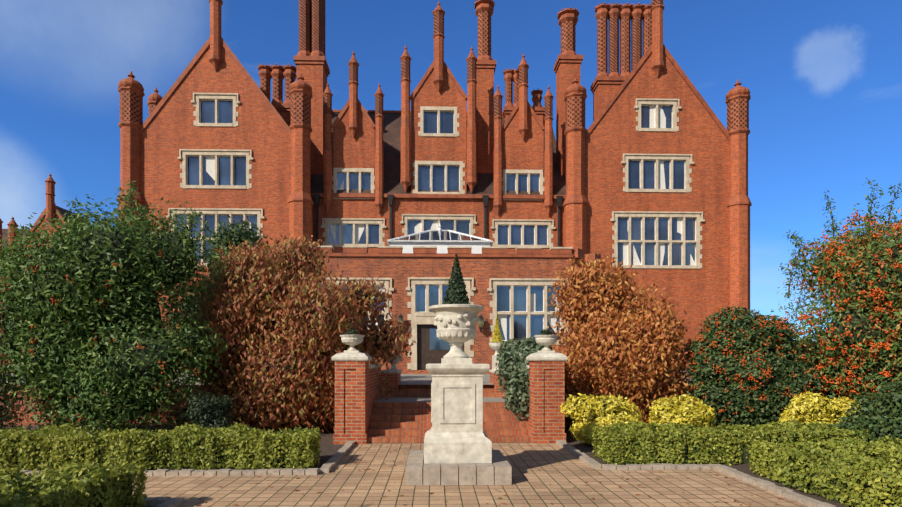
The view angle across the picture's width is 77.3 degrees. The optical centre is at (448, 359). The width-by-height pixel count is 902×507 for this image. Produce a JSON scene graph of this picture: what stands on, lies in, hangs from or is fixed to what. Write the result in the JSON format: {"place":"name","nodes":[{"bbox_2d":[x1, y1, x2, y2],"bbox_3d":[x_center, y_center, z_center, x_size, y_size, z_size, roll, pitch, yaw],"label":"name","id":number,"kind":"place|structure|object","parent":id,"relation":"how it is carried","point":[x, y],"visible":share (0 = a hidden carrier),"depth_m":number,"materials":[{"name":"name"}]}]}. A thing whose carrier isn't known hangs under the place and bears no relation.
{"place":"outdoors","nodes":[
{"label":"outdoors","id":0,"kind":"place"},
{"bbox_2d":[0,436,310,469],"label":"box hedge","id":1,"kind":"object","parent":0,"point":[199,463],"depth_m":9.37,"materials":[{"name":"green plant"}]},
{"bbox_2d":[194,399,229,428],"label":"shrub","id":2,"kind":"object","parent":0,"point":[209,407],"visible":0.29,"depth_m":11.63,"materials":[{"name":"green plant"}]},
{"bbox_2d":[182,236,257,320],"bbox_3d":[-6.543,-1.353,17.806,3.594,5.257,2.077,0,0,-2],"label":"shrub","id":3,"kind":"object","parent":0,"point":[247,238],"visible":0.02,"depth_m":17.75,"materials":[{"name":"green plant"}]},
{"bbox_2d":[3,424,848,506],"bbox_3d":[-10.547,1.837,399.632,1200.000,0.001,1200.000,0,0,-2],"label":"soil bed","id":4,"kind":"object","parent":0,"point":[329,449],"depth_m":11.34,"materials":[{"name":"soil"}]},
{"bbox_2d":[0,302,40,429],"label":"willow shrub","id":5,"kind":"object","parent":4,"relation":"on","point":[6,416],"visible":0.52,"depth_m":12.19,"materials":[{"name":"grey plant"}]},
{"bbox_2d":[0,211,62,372],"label":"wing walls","id":6,"kind":"structure","parent":4,"relation":"on","point":[44,219],"depth_m":60.03,"materials":[{"name":"brick"}]},
{"bbox_2d":[0,460,147,506],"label":"box hedge","id":7,"kind":"object","parent":4,"relation":"on","point":[65,485],"visible":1,"depth_m":6.07,"materials":[{"name":"green plant"}]},
{"bbox_2d":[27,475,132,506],"bbox_3d":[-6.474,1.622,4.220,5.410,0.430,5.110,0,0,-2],"label":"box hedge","id":8,"kind":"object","parent":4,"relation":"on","point":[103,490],"depth_m":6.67,"materials":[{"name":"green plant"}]},
{"bbox_2d":[0,194,235,433],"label":"shrub","id":9,"kind":"object","parent":4,"relation":"on","point":[51,384],"depth_m":11.93,"materials":[{"name":"green plant"}]},
{"bbox_2d":[1,228,202,420],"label":"shrub foliage","id":10,"kind":"object","parent":9,"relation":"attached to","point":[127,265],"visible":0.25,"depth_m":12.09,"materials":[{"name":"green plant"}]},
{"bbox_2d":[9,180,205,272],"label":"rowan tree shoots","id":11,"kind":"object","parent":9,"relation":"attached to","point":[127,197],"depth_m":13.11,"materials":[{"name":"plant"}]},
{"bbox_2d":[0,218,220,430],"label":"shrub berries","id":12,"kind":"object","parent":9,"relation":"attached to","point":[33,342],"visible":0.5,"depth_m":11.77,"materials":[{"name":"red plant"}]},
{"bbox_2d":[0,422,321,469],"bbox_3d":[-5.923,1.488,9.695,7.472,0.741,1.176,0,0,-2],"label":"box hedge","id":13,"kind":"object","parent":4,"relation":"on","point":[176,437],"visible":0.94,"depth_m":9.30,"materials":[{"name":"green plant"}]},
{"bbox_2d":[186,390,235,428],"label":"shrub","id":14,"kind":"object","parent":4,"relation":"on","point":[203,420],"depth_m":11.62,"materials":[{"name":"green plant"}]},
{"bbox_2d":[164,214,302,382],"bbox_3d":[-6.525,-1.386,17.958,4.739,6.488,3.495,0,0,-2],"label":"viburnum","id":15,"kind":"object","parent":4,"relation":"on","point":[237,234],"visible":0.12,"depth_m":17.76,"materials":[{"name":"green plant"}]},
{"bbox_2d":[173,232,415,432],"bbox_3d":[-4.066,-0.762,14.695,5.897,5.257,3.998,0,0,22],"label":"copper shrub","id":16,"kind":"object","parent":4,"relation":"on","point":[242,366],"depth_m":13.53,"materials":[{"name":"brown plant"}]},
{"bbox_2d":[211,251,390,411],"bbox_3d":[-3.954,-0.788,14.398,4.978,4.279,2.333,0,0,-2],"label":"copper shrub","id":17,"kind":"object","parent":4,"relation":"on","point":[330,305],"visible":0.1,"depth_m":13.62,"materials":[{"name":"brown plant"}]},
{"bbox_2d":[0,0,749,370],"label":"brick walls","id":18,"kind":"structure","parent":4,"relation":"on","point":[286,164],"depth_m":36.57,"materials":[{"name":"red brick"}]},
{"bbox_2d":[0,112,565,264],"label":"roof","id":19,"kind":"structure","parent":18,"relation":"on","point":[392,150],"depth_m":39.22,"materials":[{"name":"tile"}]},
{"bbox_2d":[0,0,751,264],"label":"terracotta dressings","id":20,"kind":"structure","parent":18,"relation":"on","point":[620,11],"depth_m":37.24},
{"bbox_2d":[120,11,748,131],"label":"terracotta lattice shafts","id":21,"kind":"object","parent":20,"relation":"on","point":[131,105],"visible":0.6,"depth_m":39.50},
{"bbox_2d":[299,0,662,116],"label":"terracotta spiral shafts","id":22,"kind":"object","parent":20,"relation":"on","point":[311,25],"visible":0.73,"depth_m":38.82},
{"bbox_2d":[313,194,562,330],"bbox_3d":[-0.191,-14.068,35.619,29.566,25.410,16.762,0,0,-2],"label":"drainpipes","id":23,"kind":"object","parent":18,"relation":"attached to","point":[391,198],"visible":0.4,"depth_m":37.38,"materials":[{"name":"metal"}]},
{"bbox_2d":[397,317,483,326],"bbox_3d":[-0.379,-1.783,27.370,4.230,0.480,0.314,0,0,-2],"label":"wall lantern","id":24,"kind":"object","parent":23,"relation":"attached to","point":[481,323],"visible":0.58,"depth_m":27.28,"materials":[{"name":"black metal"}]},
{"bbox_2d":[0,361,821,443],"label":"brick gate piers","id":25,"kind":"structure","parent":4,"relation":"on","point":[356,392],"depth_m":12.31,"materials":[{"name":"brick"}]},
{"bbox_2d":[5,371,693,401],"bbox_3d":[-0.334,0.888,25.746,44.000,0.330,23.850,0,0,-2],"label":"terrace landing","id":26,"kind":"object","parent":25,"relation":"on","point":[416,379],"visible":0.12,"depth_m":16.77,"materials":[{"name":"red brick"}]},
{"bbox_2d":[282,257,603,373],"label":"brick bay walls","id":27,"kind":"structure","parent":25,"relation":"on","point":[399,271],"depth_m":27.68,"materials":[{"name":"red brick"}]},
{"bbox_2d":[166,93,704,369],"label":"window frames","id":28,"kind":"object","parent":27,"relation":"on","point":[424,318],"depth_m":36.48,"materials":[{"name":"stone"}]},
{"bbox_2d":[176,100,695,340],"bbox_3d":[-0.528,-8.768,32.851,33.500,15.710,10.025,0,0,-2],"label":"white joinery","id":29,"kind":"object","parent":28,"relation":"on","point":[440,244],"visible":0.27,"depth_m":30.50,"materials":[{"name":"paint"}]},
{"bbox_2d":[176,101,695,264],"bbox_3d":[-0.645,-11.353,37.114,33.604,10.644,1.623,0,0,-2],"label":"window glass","id":30,"kind":"object","parent":29,"relation":"in","point":[226,116],"visible":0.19,"depth_m":36.78,"materials":[{"name":"glass"}]},
{"bbox_2d":[395,231,490,242],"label":"glass canopy roof","id":31,"kind":"structure","parent":29,"relation":"on","point":[437,235],"depth_m":30.63,"materials":[{"name":"clear glass"}]},
{"bbox_2d":[330,285,559,349],"bbox_3d":[-0.392,-2.094,27.870,12.004,3.262,0.105,0,0,-2],"label":"window glass","id":32,"kind":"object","parent":29,"relation":"in","point":[503,304],"depth_m":27.97,"materials":[{"name":"blue glass"}]},
{"bbox_2d":[206,106,694,339],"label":"window curtains","id":33,"kind":"object","parent":29,"relation":"attached to","point":[210,166],"depth_m":36.75,"materials":[{"name":"white fabric"}]},
{"bbox_2d":[417,324,463,369],"bbox_3d":[-0.393,-0.588,27.880,2.340,2.250,0.060,0,0,-2],"label":"door leaf","id":34,"kind":"object","parent":27,"relation":"attached to","point":[426,355],"visible":0.5,"depth_m":27.83,"materials":[{"name":"brown wood"}]},
{"bbox_2d":[332,335,567,372],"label":"pier caps and urns","id":35,"kind":"object","parent":25,"relation":"on","point":[352,353],"visible":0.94,"depth_m":12.38,"materials":[{"name":"stone"}]},
{"bbox_2d":[346,328,357,334],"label":"urn plant","id":36,"kind":"object","parent":35,"relation":"on","point":[353,331],"visible":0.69,"depth_m":12.48,"materials":[{"name":"green plant"}]},
{"bbox_2d":[388,342,500,369],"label":"terrace urns","id":37,"kind":"object","parent":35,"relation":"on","point":[495,346],"visible":0.52,"depth_m":16.75,"materials":[{"name":"stone"}]},
{"bbox_2d":[491,314,502,341],"bbox_3d":[1.461,-0.912,16.918,0.411,0.946,0.394,0,0,-2],"label":"golden conifer in urn","id":38,"kind":"object","parent":37,"relation":"on","point":[498,333],"visible":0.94,"depth_m":16.84,"materials":[{"name":"yellow plant"}]},
{"bbox_2d":[540,328,552,334],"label":"urn plant","id":39,"kind":"object","parent":35,"relation":"on","point":[545,330],"visible":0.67,"depth_m":12.61,"materials":[{"name":"green plant"}]},
{"bbox_2d":[494,337,552,420],"bbox_3d":[1.994,0.494,14.387,1.662,2.181,3.260,0,0,-2],"label":"ivy","id":40,"kind":"object","parent":25,"relation":"on","point":[511,380],"visible":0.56,"depth_m":13.42,"materials":[{"name":"green plant"}]},
{"bbox_2d":[367,385,532,443],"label":"garden steps","id":41,"kind":"structure","parent":4,"relation":"on","point":[399,422],"depth_m":13.09,"materials":[{"name":"brick"}]},
{"bbox_2d":[133,443,808,506],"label":"paved court","id":42,"kind":"object","parent":4,"relation":"on","point":[378,479],"visible":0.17,"depth_m":7.99,"materials":[{"name":"beige brick"}]},
{"bbox_2d":[20,440,835,506],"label":"kerb setts","id":43,"kind":"structure","parent":42,"relation":"on","point":[330,464],"depth_m":8.91,"materials":[{"name":"stone"}]},
{"bbox_2d":[405,450,511,484],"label":"pedestal plinth blocks","id":44,"kind":"structure","parent":42,"relation":"on","point":[496,471],"depth_m":8.21,"materials":[{"name":"stone"}]},
{"bbox_2d":[424,304,491,463],"bbox_3d":[0.124,0.364,8.977,1.020,2.405,1.020,0,0,-2],"label":"urn on pedestal","id":45,"kind":"object","parent":44,"relation":"on","point":[455,434],"visible":1,"depth_m":8.59,"materials":[{"name":"white stone"}]},
{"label":"urn soil","id":46,"kind":"structure","parent":45,"relation":"on","visible":0},
{"bbox_2d":[442,253,469,303],"bbox_3d":[0.122,-1.222,8.983,0.462,0.935,0.467,0,0,-2],"label":"topiary cone in urn","id":47,"kind":"object","parent":46,"relation":"on","point":[449,298],"visible":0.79,"depth_m":8.88,"materials":[{"name":"green plant"}]},
{"bbox_2d":[183,443,783,506],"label":"fallen leaves on paving","id":48,"kind":"object","parent":42,"relation":"on","point":[495,489],"visible":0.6,"depth_m":7.90,"materials":[{"name":"orange plant"}]},
{"bbox_2d":[560,393,648,444],"bbox_3d":[3.344,1.282,12.105,1.921,1.117,1.286,0,0,-2],"label":"golden choisya","id":49,"kind":"object","parent":4,"relation":"on","point":[585,423],"depth_m":11.86,"materials":[{"name":"yellow plant"}]},
{"bbox_2d":[566,278,669,400],"bbox_3d":[4.165,-0.222,14.502,2.855,3.794,2.007,0,0,-2],"label":"orange shrub","id":50,"kind":"object","parent":4,"relation":"on","point":[604,291],"depth_m":14.12,"materials":[{"name":"orange plant"}]},
{"bbox_2d":[545,252,696,429],"bbox_3d":[4.368,-0.417,14.742,4.556,4.563,3.604,0,0,-2],"label":"orange shrub","id":51,"kind":"object","parent":4,"relation":"on","point":[638,379],"depth_m":13.81,"materials":[{"name":"orange plant"}]},
{"bbox_2d":[649,394,716,427],"bbox_3d":[5.032,1.298,12.162,1.603,1.105,1.301,0,0,-2],"label":"golden choisya","id":52,"kind":"object","parent":4,"relation":"on","point":[697,417],"visible":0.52,"depth_m":11.78,"materials":[{"name":"yellow plant"}]},
{"bbox_2d":[591,419,878,465],"bbox_3d":[6.190,1.471,10.263,7.054,0.784,1.149,0,0,-2],"label":"box hedge","id":53,"kind":"object","parent":4,"relation":"on","point":[614,433],"visible":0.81,"depth_m":9.82,"materials":[{"name":"green plant"}]},
{"bbox_2d":[684,306,830,427],"bbox_3d":[7.784,0.258,14.357,4.019,3.158,2.723,0,0,-2],"label":"cotoneaster","id":54,"kind":"object","parent":4,"relation":"on","point":[698,377],"visible":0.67,"depth_m":13.43,"materials":[{"name":"green plant"}]},
{"bbox_2d":[686,302,828,421],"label":"cotoneaster berries","id":55,"kind":"object","parent":54,"relation":"attached to","point":[751,376],"visible":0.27,"depth_m":13.41,"materials":[{"name":"red plant"}]},
{"bbox_2d":[777,391,862,426],"bbox_3d":[7.723,1.242,11.738,1.829,1.189,1.233,0,0,-2],"label":"golden choisya","id":56,"kind":"object","parent":4,"relation":"on","point":[830,408],"depth_m":11.45,"materials":[{"name":"yellow plant"}]},
{"bbox_2d":[748,435,901,506],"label":"box hedge","id":57,"kind":"object","parent":4,"relation":"on","point":[879,457],"visible":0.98,"depth_m":7.62,"materials":[{"name":"green plant"}]},
{"bbox_2d":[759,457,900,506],"bbox_3d":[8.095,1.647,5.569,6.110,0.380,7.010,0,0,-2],"label":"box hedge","id":58,"kind":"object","parent":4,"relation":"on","point":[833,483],"visible":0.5,"depth_m":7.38,"materials":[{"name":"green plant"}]},
{"bbox_2d":[771,203,901,420],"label":"rowan tree","id":59,"kind":"object","parent":4,"relation":"on","point":[886,317],"depth_m":13.37,"materials":[{"name":"plant"}]},
{"bbox_2d":[778,177,901,297],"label":"shrub branches","id":60,"kind":"object","parent":59,"relation":"attached to","point":[794,237],"depth_m":14.53,"materials":[{"name":"plant"}]},
{"bbox_2d":[789,210,901,405],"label":"berries","id":61,"kind":"object","parent":59,"relation":"attached to","point":[879,291],"visible":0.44,"depth_m":13.22,"materials":[{"name":"plant"}]},
{"bbox_2d":[827,378,901,444],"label":"dark shrub","id":62,"kind":"object","parent":4,"relation":"on","point":[888,408],"visible":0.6,"depth_m":10.03,"materials":[{"name":"green plant"}]},
{"bbox_2d":[0,0,901,350],"label":"sky","id":63,"kind":"structure","parent":0,"point":[823,78],"materials":[{"name":"blue"}]},
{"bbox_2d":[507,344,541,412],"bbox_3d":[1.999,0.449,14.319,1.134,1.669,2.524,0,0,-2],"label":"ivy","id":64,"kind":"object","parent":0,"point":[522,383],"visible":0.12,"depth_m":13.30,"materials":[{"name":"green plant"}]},
{"bbox_2d":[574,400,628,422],"bbox_3d":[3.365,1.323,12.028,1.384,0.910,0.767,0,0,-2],"label":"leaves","id":65,"kind":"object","parent":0,"point":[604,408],"depth_m":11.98,"materials":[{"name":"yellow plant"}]},
{"bbox_2d":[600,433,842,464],"bbox_3d":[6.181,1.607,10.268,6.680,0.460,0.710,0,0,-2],"label":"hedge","id":66,"kind":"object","parent":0,"point":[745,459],"depth_m":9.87,"materials":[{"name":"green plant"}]},
{"bbox_2d":[787,399,850,420],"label":"leaves","id":67,"kind":"object","parent":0,"point":[822,410],"visible":0.06,"depth_m":11.56,"materials":[{"name":"yellow plant"}]},
{"bbox_2d":[810,234,901,412],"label":"berries","id":68,"kind":"object","parent":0,"point":[860,319],"visible":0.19,"depth_m":13.27,"materials":[{"name":"plant"}]},
{"bbox_2d":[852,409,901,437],"bbox_3d":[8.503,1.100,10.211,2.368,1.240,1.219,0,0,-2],"label":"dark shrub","id":69,"kind":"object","parent":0,"point":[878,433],"depth_m":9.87,"materials":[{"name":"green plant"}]}
]}

